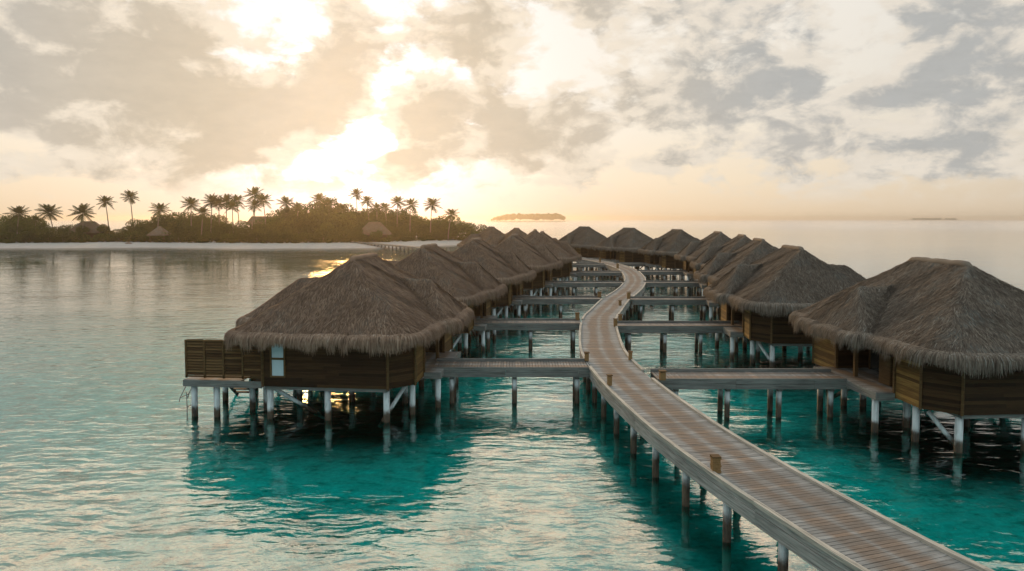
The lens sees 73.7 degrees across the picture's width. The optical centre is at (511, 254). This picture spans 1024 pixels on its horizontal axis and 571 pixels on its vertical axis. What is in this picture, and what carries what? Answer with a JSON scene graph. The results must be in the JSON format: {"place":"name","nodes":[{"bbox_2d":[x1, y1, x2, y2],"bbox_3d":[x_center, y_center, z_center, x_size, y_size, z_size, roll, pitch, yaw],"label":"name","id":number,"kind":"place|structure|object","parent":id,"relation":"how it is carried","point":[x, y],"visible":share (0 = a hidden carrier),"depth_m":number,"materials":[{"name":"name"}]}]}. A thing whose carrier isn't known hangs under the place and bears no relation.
{"place":"outdoors","nodes":[
{"label":"outdoors","id":0,"kind":"place"},
{"bbox_2d":[0,239,460,249],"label":"beach","id":1,"kind":"structure","parent":0,"point":[215,245],"depth_m":216.62,"materials":[{"name":"beige sand"}]},
{"bbox_2d":[0,232,24,242],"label":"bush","id":2,"kind":"object","parent":1,"relation":"on","point":[5,237],"visible":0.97,"depth_m":229.90,"materials":[{"name":"green plant"}]},
{"bbox_2d":[5,223,25,241],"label":"beach tree","id":3,"kind":"object","parent":1,"relation":"on","point":[13,226],"visible":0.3,"depth_m":235.99,"materials":[{"name":"green plant"}]},
{"bbox_2d":[3,205,31,239],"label":"palm tree","id":4,"kind":"object","parent":1,"relation":"on","point":[18,211],"visible":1,"depth_m":234.98,"materials":[{"name":"green plant"}]},
{"bbox_2d":[1,215,49,232],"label":"beach tree","id":5,"kind":"object","parent":1,"relation":"on","point":[3,222],"visible":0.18,"depth_m":255.22,"materials":[{"name":"green plant"}]},
{"bbox_2d":[20,233,40,242],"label":"bush","id":6,"kind":"object","parent":1,"relation":"on","point":[30,236],"visible":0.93,"depth_m":230.71,"materials":[{"name":"green plant"}]},
{"bbox_2d":[21,224,44,241],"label":"beach tree","id":7,"kind":"object","parent":1,"relation":"on","point":[30,229],"visible":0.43,"depth_m":235.73,"materials":[{"name":"green plant"}]},
{"bbox_2d":[37,232,58,242],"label":"bush","id":8,"kind":"object","parent":1,"relation":"on","point":[47,236],"visible":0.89,"depth_m":231.66,"materials":[{"name":"green plant"}]},
{"bbox_2d":[34,204,62,227],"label":"palm tree","id":9,"kind":"object","parent":1,"relation":"on","point":[48,210],"visible":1,"depth_m":237.70,"materials":[{"name":"green plant"}]},
{"bbox_2d":[49,233,69,242],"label":"bush","id":10,"kind":"object","parent":1,"relation":"on","point":[65,238],"visible":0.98,"depth_m":232.89,"materials":[{"name":"green plant"}]},
{"bbox_2d":[63,225,89,241],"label":"beach tree","id":11,"kind":"object","parent":1,"relation":"on","point":[81,230],"visible":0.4,"depth_m":238.42,"materials":[{"name":"green plant"}]},
{"bbox_2d":[66,203,95,227],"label":"palm tree","id":12,"kind":"object","parent":1,"relation":"on","point":[81,210],"visible":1,"depth_m":238.86,"materials":[{"name":"green plant"}]},
{"bbox_2d":[69,233,93,242],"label":"bush","id":13,"kind":"object","parent":1,"relation":"on","point":[78,237],"visible":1,"depth_m":233.57,"materials":[{"name":"green plant"}]},
{"bbox_2d":[69,221,104,240],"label":"beach hut","id":14,"kind":"object","parent":1,"relation":"on","point":[92,227],"visible":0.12,"depth_m":243.76,"materials":[{"name":"brown plant"}]},
{"bbox_2d":[91,233,110,241],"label":"bush","id":15,"kind":"object","parent":1,"relation":"on","point":[101,237],"visible":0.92,"depth_m":238.14,"materials":[{"name":"green plant"}]},
{"bbox_2d":[96,195,117,225],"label":"palm tree","id":16,"kind":"object","parent":1,"relation":"on","point":[104,199],"visible":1,"depth_m":251.07,"materials":[{"name":"green plant"}]},
{"bbox_2d":[96,224,121,240],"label":"beach tree","id":17,"kind":"object","parent":1,"relation":"on","point":[105,229],"visible":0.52,"depth_m":242.46,"materials":[{"name":"green plant"}]},
{"bbox_2d":[105,232,126,241],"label":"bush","id":18,"kind":"object","parent":1,"relation":"on","point":[119,236],"visible":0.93,"depth_m":240.60,"materials":[{"name":"green plant"}]},
{"bbox_2d":[120,190,139,219],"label":"palm tree","id":19,"kind":"object","parent":1,"relation":"on","point":[130,194],"visible":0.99,"depth_m":252.92,"materials":[{"name":"green plant"}]},
{"bbox_2d":[123,230,144,241],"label":"beach tree","id":20,"kind":"object","parent":1,"relation":"on","point":[132,235],"visible":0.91,"depth_m":237.11,"materials":[{"name":"green plant"}]},
{"bbox_2d":[129,224,152,241],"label":"beach tree","id":21,"kind":"object","parent":1,"relation":"on","point":[145,230],"visible":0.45,"depth_m":243.78,"materials":[{"name":"green plant"}]},
{"bbox_2d":[125,218,162,231],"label":"beach tree","id":22,"kind":"object","parent":1,"relation":"on","point":[131,222],"visible":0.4,"depth_m":247.90,"materials":[{"name":"green plant"}]},
{"bbox_2d":[147,226,170,242],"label":"beach hut","id":23,"kind":"object","parent":1,"relation":"on","point":[158,230],"visible":0.56,"depth_m":234.61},
{"bbox_2d":[149,203,170,226],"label":"palm tree","id":24,"kind":"object","parent":1,"relation":"on","point":[160,207],"visible":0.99,"depth_m":241.07,"materials":[{"name":"green plant"}]},
{"bbox_2d":[151,210,197,229],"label":"beach tree","id":25,"kind":"object","parent":1,"relation":"on","point":[172,219],"visible":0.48,"depth_m":252.06,"materials":[{"name":"green plant"}]},
{"bbox_2d":[166,232,187,242],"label":"bush","id":26,"kind":"object","parent":1,"relation":"on","point":[178,237],"visible":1,"depth_m":235.39,"materials":[{"name":"green plant"}]},
{"bbox_2d":[169,223,189,241],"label":"beach tree","id":27,"kind":"object","parent":1,"relation":"on","point":[173,228],"visible":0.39,"depth_m":239.41,"materials":[{"name":"green plant"}]},
{"bbox_2d":[180,196,200,225],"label":"palm tree","id":28,"kind":"object","parent":1,"relation":"on","point":[191,201],"visible":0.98,"depth_m":247.12,"materials":[{"name":"green plant"}]},
{"bbox_2d":[184,226,204,240],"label":"beach tree","id":29,"kind":"object","parent":1,"relation":"on","point":[193,231],"visible":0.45,"depth_m":238.98,"materials":[{"name":"green plant"}]},
{"bbox_2d":[194,206,212,233],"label":"palm tree","id":30,"kind":"object","parent":1,"relation":"on","point":[202,210],"visible":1,"depth_m":239.89,"materials":[{"name":"green plant"}]},
{"bbox_2d":[197,233,220,242],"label":"bush","id":31,"kind":"object","parent":1,"relation":"on","point":[211,237],"visible":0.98,"depth_m":233.73,"materials":[{"name":"green plant"}]},
{"bbox_2d":[201,193,222,231],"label":"palm tree","id":32,"kind":"object","parent":1,"relation":"on","point":[212,198],"visible":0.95,"depth_m":244.07,"materials":[{"name":"green plant"}]},
{"bbox_2d":[215,193,235,222],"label":"palm tree","id":33,"kind":"object","parent":1,"relation":"on","point":[225,197],"visible":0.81,"depth_m":244.78,"materials":[{"name":"green plant"}]},
{"bbox_2d":[217,223,240,238],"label":"beach tree","id":34,"kind":"object","parent":1,"relation":"on","point":[228,228],"visible":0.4,"depth_m":234.72,"materials":[{"name":"green plant"}]},
{"bbox_2d":[224,199,240,232],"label":"palm tree","id":35,"kind":"object","parent":1,"relation":"on","point":[231,205],"visible":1,"depth_m":239.57,"materials":[{"name":"green plant"}]},
{"bbox_2d":[228,233,246,242],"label":"bush","id":36,"kind":"object","parent":1,"relation":"on","point":[238,237],"visible":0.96,"depth_m":230.89,"materials":[{"name":"green plant"}]},
{"bbox_2d":[229,194,247,224],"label":"palm tree","id":37,"kind":"object","parent":1,"relation":"on","point":[236,197],"visible":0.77,"depth_m":246.11,"materials":[{"name":"green plant"}]},
{"bbox_2d":[239,225,258,241],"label":"beach tree","id":38,"kind":"object","parent":1,"relation":"on","point":[244,231],"visible":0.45,"depth_m":236.58,"materials":[{"name":"green plant"}]},
{"bbox_2d":[243,186,263,225],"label":"palm tree","id":39,"kind":"object","parent":1,"relation":"on","point":[253,194],"visible":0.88,"depth_m":250.75,"materials":[{"name":"green plant"}]},
{"bbox_2d":[244,199,264,227],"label":"palm tree","id":40,"kind":"object","parent":1,"relation":"on","point":[254,204],"visible":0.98,"depth_m":242.89,"materials":[{"name":"green plant"}]},
{"bbox_2d":[247,233,268,242],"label":"bush","id":41,"kind":"object","parent":1,"relation":"on","point":[254,237],"visible":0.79,"depth_m":229.54,"materials":[{"name":"green plant"}]},
{"bbox_2d":[255,193,273,223],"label":"palm tree","id":42,"kind":"object","parent":1,"relation":"on","point":[263,198],"visible":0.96,"depth_m":244.87,"materials":[{"name":"green plant"}]},
{"bbox_2d":[261,233,282,242],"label":"bush","id":43,"kind":"object","parent":1,"relation":"on","point":[271,237],"visible":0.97,"depth_m":228.00,"materials":[{"name":"green plant"}]},
{"bbox_2d":[265,208,296,223],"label":"beach tree","id":44,"kind":"object","parent":1,"relation":"on","point":[275,214],"visible":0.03,"depth_m":246.16,"materials":[{"name":"green plant"}]},
{"bbox_2d":[276,196,293,208],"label":"palm tree","id":45,"kind":"object","parent":1,"relation":"on","point":[284,200],"visible":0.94,"depth_m":248.04,"materials":[{"name":"green plant"}]},
{"bbox_2d":[278,233,296,242],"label":"bush","id":46,"kind":"object","parent":1,"relation":"on","point":[286,236],"visible":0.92,"depth_m":228.59,"materials":[{"name":"green plant"}]},
{"bbox_2d":[293,231,315,242],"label":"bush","id":47,"kind":"object","parent":1,"relation":"on","point":[305,236],"visible":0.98,"depth_m":231.12,"materials":[{"name":"green plant"}]},
{"bbox_2d":[310,193,328,208],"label":"palm tree","id":48,"kind":"object","parent":1,"relation":"on","point":[318,196],"visible":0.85,"depth_m":251.12,"materials":[{"name":"green plant"}]},
{"bbox_2d":[307,207,342,232],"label":"beach tree","id":49,"kind":"object","parent":1,"relation":"on","point":[315,219],"visible":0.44,"depth_m":239.93,"materials":[{"name":"green plant"}]},
{"bbox_2d":[314,231,335,242],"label":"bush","id":50,"kind":"object","parent":1,"relation":"on","point":[321,236],"visible":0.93,"depth_m":231.21,"materials":[{"name":"green plant"}]},
{"bbox_2d":[310,196,344,217],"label":"beach tree","id":51,"kind":"object","parent":1,"relation":"on","point":[336,203],"visible":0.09,"depth_m":250.31,"materials":[{"name":"green plant"}]},
{"bbox_2d":[324,233,344,242],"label":"bush","id":52,"kind":"object","parent":1,"relation":"on","point":[338,237],"visible":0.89,"depth_m":232.70,"materials":[{"name":"green plant"}]},
{"bbox_2d":[334,221,356,241],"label":"beach tree","id":53,"kind":"object","parent":1,"relation":"on","point":[347,229],"visible":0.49,"depth_m":237.66,"materials":[{"name":"green plant"}]},
{"bbox_2d":[346,230,366,242],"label":"beach tree","id":54,"kind":"object","parent":1,"relation":"on","point":[358,235],"visible":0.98,"depth_m":232.45,"materials":[{"name":"green plant"}]},
{"bbox_2d":[348,208,395,226],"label":"beach tree","id":55,"kind":"object","parent":1,"relation":"on","point":[376,218],"visible":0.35,"depth_m":254.86,"materials":[{"name":"green plant"}]},
{"bbox_2d":[362,222,392,241],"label":"beach hut","id":56,"kind":"object","parent":1,"relation":"on","point":[368,228],"visible":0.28,"depth_m":241.24,"materials":[{"name":"brown plant"}]},
{"bbox_2d":[366,230,390,241],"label":"beach tree","id":57,"kind":"object","parent":1,"relation":"on","point":[376,235],"visible":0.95,"depth_m":237.26,"materials":[{"name":"green plant"}]},
{"bbox_2d":[390,196,404,222],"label":"palm tree","id":58,"kind":"object","parent":1,"relation":"on","point":[396,200],"visible":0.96,"depth_m":256.90,"materials":[{"name":"green plant"}]},
{"bbox_2d":[390,232,408,241],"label":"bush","id":59,"kind":"object","parent":1,"relation":"on","point":[401,236],"visible":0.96,"depth_m":244.82,"materials":[{"name":"green plant"}]},
{"bbox_2d":[392,225,413,240],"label":"beach tree","id":60,"kind":"object","parent":1,"relation":"on","point":[402,229],"visible":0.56,"depth_m":249.74,"materials":[{"name":"green plant"}]},
{"bbox_2d":[392,207,427,239],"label":"beach tree","id":61,"kind":"object","parent":1,"relation":"on","point":[414,217],"visible":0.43,"depth_m":260.38,"materials":[{"name":"green plant"}]},
{"bbox_2d":[401,198,418,229],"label":"palm tree","id":62,"kind":"object","parent":1,"relation":"on","point":[410,202],"visible":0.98,"depth_m":256.13,"materials":[{"name":"green plant"}]},
{"bbox_2d":[409,230,428,240],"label":"beach tree","id":63,"kind":"object","parent":1,"relation":"on","point":[418,234],"visible":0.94,"depth_m":252.28,"materials":[{"name":"green plant"}]},
{"bbox_2d":[416,223,435,240],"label":"beach tree","id":64,"kind":"object","parent":1,"relation":"on","point":[427,229],"visible":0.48,"depth_m":258.13,"materials":[{"name":"green plant"}]},
{"bbox_2d":[424,198,441,231],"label":"palm tree","id":65,"kind":"object","parent":1,"relation":"on","point":[431,202],"visible":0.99,"depth_m":261.03,"materials":[{"name":"green plant"}]},
{"bbox_2d":[428,221,445,235],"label":"beach tree","id":66,"kind":"object","parent":1,"relation":"on","point":[439,229],"visible":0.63,"depth_m":264.43,"materials":[{"name":"green plant"}]},
{"bbox_2d":[426,215,460,234],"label":"beach tree","id":67,"kind":"object","parent":1,"relation":"on","point":[446,226],"visible":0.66,"depth_m":267.19,"materials":[{"name":"green plant"}]},
{"bbox_2d":[443,209,459,239],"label":"palm tree","id":68,"kind":"object","parent":1,"relation":"on","point":[452,211],"visible":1,"depth_m":263.36,"materials":[{"name":"green plant"}]},
{"bbox_2d":[448,220,477,236],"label":"beach tree","id":69,"kind":"object","parent":1,"relation":"on","point":[463,225],"visible":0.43,"depth_m":272.85,"materials":[{"name":"green plant"}]},
{"bbox_2d":[456,225,478,240],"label":"beach tree","id":70,"kind":"object","parent":1,"relation":"on","point":[468,231],"visible":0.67,"depth_m":267.21,"materials":[{"name":"green plant"}]},
{"bbox_2d":[0,270,1023,570],"bbox_3d":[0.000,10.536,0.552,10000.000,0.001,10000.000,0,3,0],"label":"seabed","id":71,"kind":"structure","parent":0,"point":[92,478],"depth_m":28.19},
{"bbox_2d":[179,253,474,451],"bbox_3d":[-8.835,4.765,36.218,12.943,9.592,13.564,0,3,6],"label":"thatched villa","id":72,"kind":"object","parent":71,"relation":"on","point":[372,323],"visible":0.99,"depth_m":31.34,"materials":[{"name":"plant"}]},
{"bbox_2d":[269,344,285,377],"bbox_3d":[-10.623,4.586,30.953,0.720,2.000,0.080,0,3,6],"label":"window","id":73,"kind":"structure","parent":72,"relation":"in","point":[277,357],"depth_m":30.95,"materials":[{"name":"clear glass"}]},
{"bbox_2d":[351,241,419,251],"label":"island pier","id":74,"kind":"structure","parent":71,"relation":"on","point":[389,245],"depth_m":206.11,"materials":[{"name":"wood"}]},
{"bbox_2d":[388,243,507,377],"bbox_3d":[-7.128,4.012,50.581,12.943,9.592,13.564,0,3,8],"label":"thatched villa","id":75,"kind":"object","parent":71,"relation":"on","point":[476,287],"visible":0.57,"depth_m":47.70,"materials":[{"name":"plant"}]},
{"bbox_2d":[457,226,504,246],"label":"thatched villa","id":76,"kind":"object","parent":71,"relation":"on","point":[487,234],"visible":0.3,"depth_m":135.12,"materials":[{"name":"plant"}]},
{"bbox_2d":[447,237,536,338],"bbox_3d":[-4.425,3.231,64.875,12.943,9.657,13.564,0,3,9],"label":"thatched villa","id":77,"kind":"object","parent":71,"relation":"on","point":[511,271],"visible":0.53,"depth_m":61.62,"materials":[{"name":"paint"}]},
{"bbox_2d":[487,228,526,244],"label":"thatched villa","id":78,"kind":"object","parent":71,"relation":"on","point":[495,240],"visible":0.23,"depth_m":121.55,"materials":[{"name":"plant"}]},
{"bbox_2d":[433,358,589,429],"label":"jetty","id":79,"kind":"object","parent":71,"relation":"on","point":[515,368],"visible":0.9,"depth_m":34.07,"materials":[{"name":"paint"}]},
{"bbox_2d":[491,234,563,314],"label":"thatched villa","id":80,"kind":"object","parent":71,"relation":"on","point":[542,262],"visible":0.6,"depth_m":76.58,"materials":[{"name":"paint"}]},
{"bbox_2d":[475,318,580,357],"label":"jetty","id":81,"kind":"object","parent":71,"relation":"on","point":[572,325],"visible":0.91,"depth_m":48.26,"materials":[{"name":"paint"}]},
{"bbox_2d":[523,229,557,279],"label":"thatched villa","id":82,"kind":"object","parent":71,"relation":"on","point":[531,235],"visible":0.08,"depth_m":107.23,"materials":[{"name":"plant"}]},
{"bbox_2d":[528,231,581,295],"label":"thatched villa","id":83,"kind":"object","parent":71,"relation":"on","point":[565,253],"visible":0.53,"depth_m":90.69,"materials":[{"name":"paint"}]},
{"bbox_2d":[515,296,601,332],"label":"jetty","id":84,"kind":"object","parent":71,"relation":"on","point":[561,300],"visible":0.79,"depth_m":62.47,"materials":[{"name":"paint"}]},
{"bbox_2d":[545,281,622,310],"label":"jetty","id":85,"kind":"object","parent":71,"relation":"on","point":[594,284],"visible":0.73,"depth_m":78.05,"materials":[{"name":"paint"}]},
{"bbox_2d":[558,226,614,262],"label":"thatched villa","id":86,"kind":"object","parent":71,"relation":"on","point":[582,240],"visible":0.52,"depth_m":134.37,"materials":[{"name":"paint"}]},
{"bbox_2d":[572,263,604,277],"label":"jetty","id":87,"kind":"object","parent":71,"relation":"on","point":[583,265],"visible":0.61,"depth_m":109.70,"materials":[{"name":"paint"}]},
{"bbox_2d":[570,271,621,295],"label":"jetty","id":88,"kind":"object","parent":71,"relation":"on","point":[596,274],"visible":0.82,"depth_m":93.42,"materials":[{"name":"paint"}]},
{"bbox_2d":[616,262,650,277],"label":"jetty","id":89,"kind":"object","parent":71,"relation":"on","point":[634,263],"visible":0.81,"depth_m":112.00,"materials":[{"name":"paint"}]},
{"bbox_2d":[592,227,676,269],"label":"thatched villa","id":90,"kind":"object","parent":71,"relation":"on","point":[624,244],"visible":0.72,"depth_m":121.55,"materials":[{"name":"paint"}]},
{"bbox_2d":[637,270,687,292],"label":"jetty","id":91,"kind":"object","parent":71,"relation":"on","point":[663,273],"visible":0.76,"depth_m":95.03,"materials":[{"name":"paint"}]},
{"bbox_2d":[637,229,699,277],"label":"thatched villa","id":92,"kind":"object","parent":71,"relation":"on","point":[661,251],"visible":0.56,"depth_m":107.77,"materials":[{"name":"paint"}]},
{"bbox_2d":[631,296,711,333],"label":"jetty","id":93,"kind":"object","parent":71,"relation":"on","point":[641,301],"visible":0.72,"depth_m":62.30,"materials":[{"name":"paint"}]},
{"bbox_2d":[643,280,703,309],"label":"jetty","id":94,"kind":"object","parent":71,"relation":"on","point":[674,284],"visible":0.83,"depth_m":78.75,"materials":[{"name":"paint"}]},
{"bbox_2d":[613,321,741,367],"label":"jetty","id":95,"kind":"object","parent":71,"relation":"on","point":[662,328],"visible":0.81,"depth_m":47.11,"materials":[{"name":"paint"}]},
{"bbox_2d":[674,231,730,294],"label":"thatched villa","id":96,"kind":"object","parent":71,"relation":"on","point":[690,252],"visible":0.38,"depth_m":93.20,"materials":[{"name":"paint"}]},
{"bbox_2d":[689,234,777,312],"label":"thatched villa","id":97,"kind":"object","parent":71,"relation":"on","point":[708,254],"visible":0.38,"depth_m":77.41,"materials":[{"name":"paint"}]},
{"bbox_2d":[693,238,776,343],"bbox_3d":[23.386,3.365,61.998,12.966,9.689,13.566,0,3,8],"label":"thatched villa","id":98,"kind":"object","parent":71,"relation":"on","point":[715,268],"visible":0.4,"depth_m":60.83,"materials":[{"name":"plant"}]},
{"bbox_2d":[650,368,846,445],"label":"jetty","id":99,"kind":"object","parent":71,"relation":"on","point":[778,380],"visible":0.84,"depth_m":31.72,"materials":[{"name":"paint"}]},
{"bbox_2d":[702,245,865,390],"bbox_3d":[20.188,4.196,46.770,12.966,9.624,13.566,0,3,5],"label":"thatched villa","id":100,"kind":"object","parent":71,"relation":"on","point":[761,299],"visible":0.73,"depth_m":43.07,"materials":[{"name":"plant"}]},
{"bbox_2d":[576,257,994,570],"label":"boardwalk","id":101,"kind":"structure","parent":71,"relation":"on","point":[816,524],"depth_m":20.23,"materials":[{"name":"paint"}]},
{"bbox_2d":[710,454,721,472],"bbox_3d":[5.904,6.064,19.793,0.260,0.472,0.260,0,3,-4],"label":"bollard","id":102,"kind":"object","parent":101,"relation":"on","point":[715,464],"visible":1,"depth_m":19.68,"materials":[{"name":"brown wood"}]},
{"bbox_2d":[788,257,1023,486],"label":"thatched villa","id":103,"kind":"object","parent":71,"relation":"on","point":[926,334],"visible":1,"depth_m":28.54,"materials":[{"name":"grey plant"}]},
{"bbox_2d":[869,347,881,371],"bbox_3d":[17.650,4.579,33.008,0.115,2.200,1.130,0,3,-3],"label":"door","id":104,"kind":"structure","parent":103,"relation":"in","point":[873,357],"depth_m":33.22,"materials":[{"name":"glass"}]},
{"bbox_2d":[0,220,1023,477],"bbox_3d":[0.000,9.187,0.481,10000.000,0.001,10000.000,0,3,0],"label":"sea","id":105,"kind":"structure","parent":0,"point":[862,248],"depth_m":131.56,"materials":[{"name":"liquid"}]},
{"bbox_2d":[0,0,1023,219],"label":"sky","id":106,"kind":"structure","parent":0,"point":[489,109],"materials":[{"name":"white"}]},
{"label":"distant sand","id":107,"kind":"structure","parent":0,"visible":0},
{"bbox_2d":[491,213,565,220],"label":"distant wood","id":108,"kind":"object","parent":107,"relation":"on","point":[536,216],"visible":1,"depth_m":2567.04,"materials":[{"name":"green plant"}]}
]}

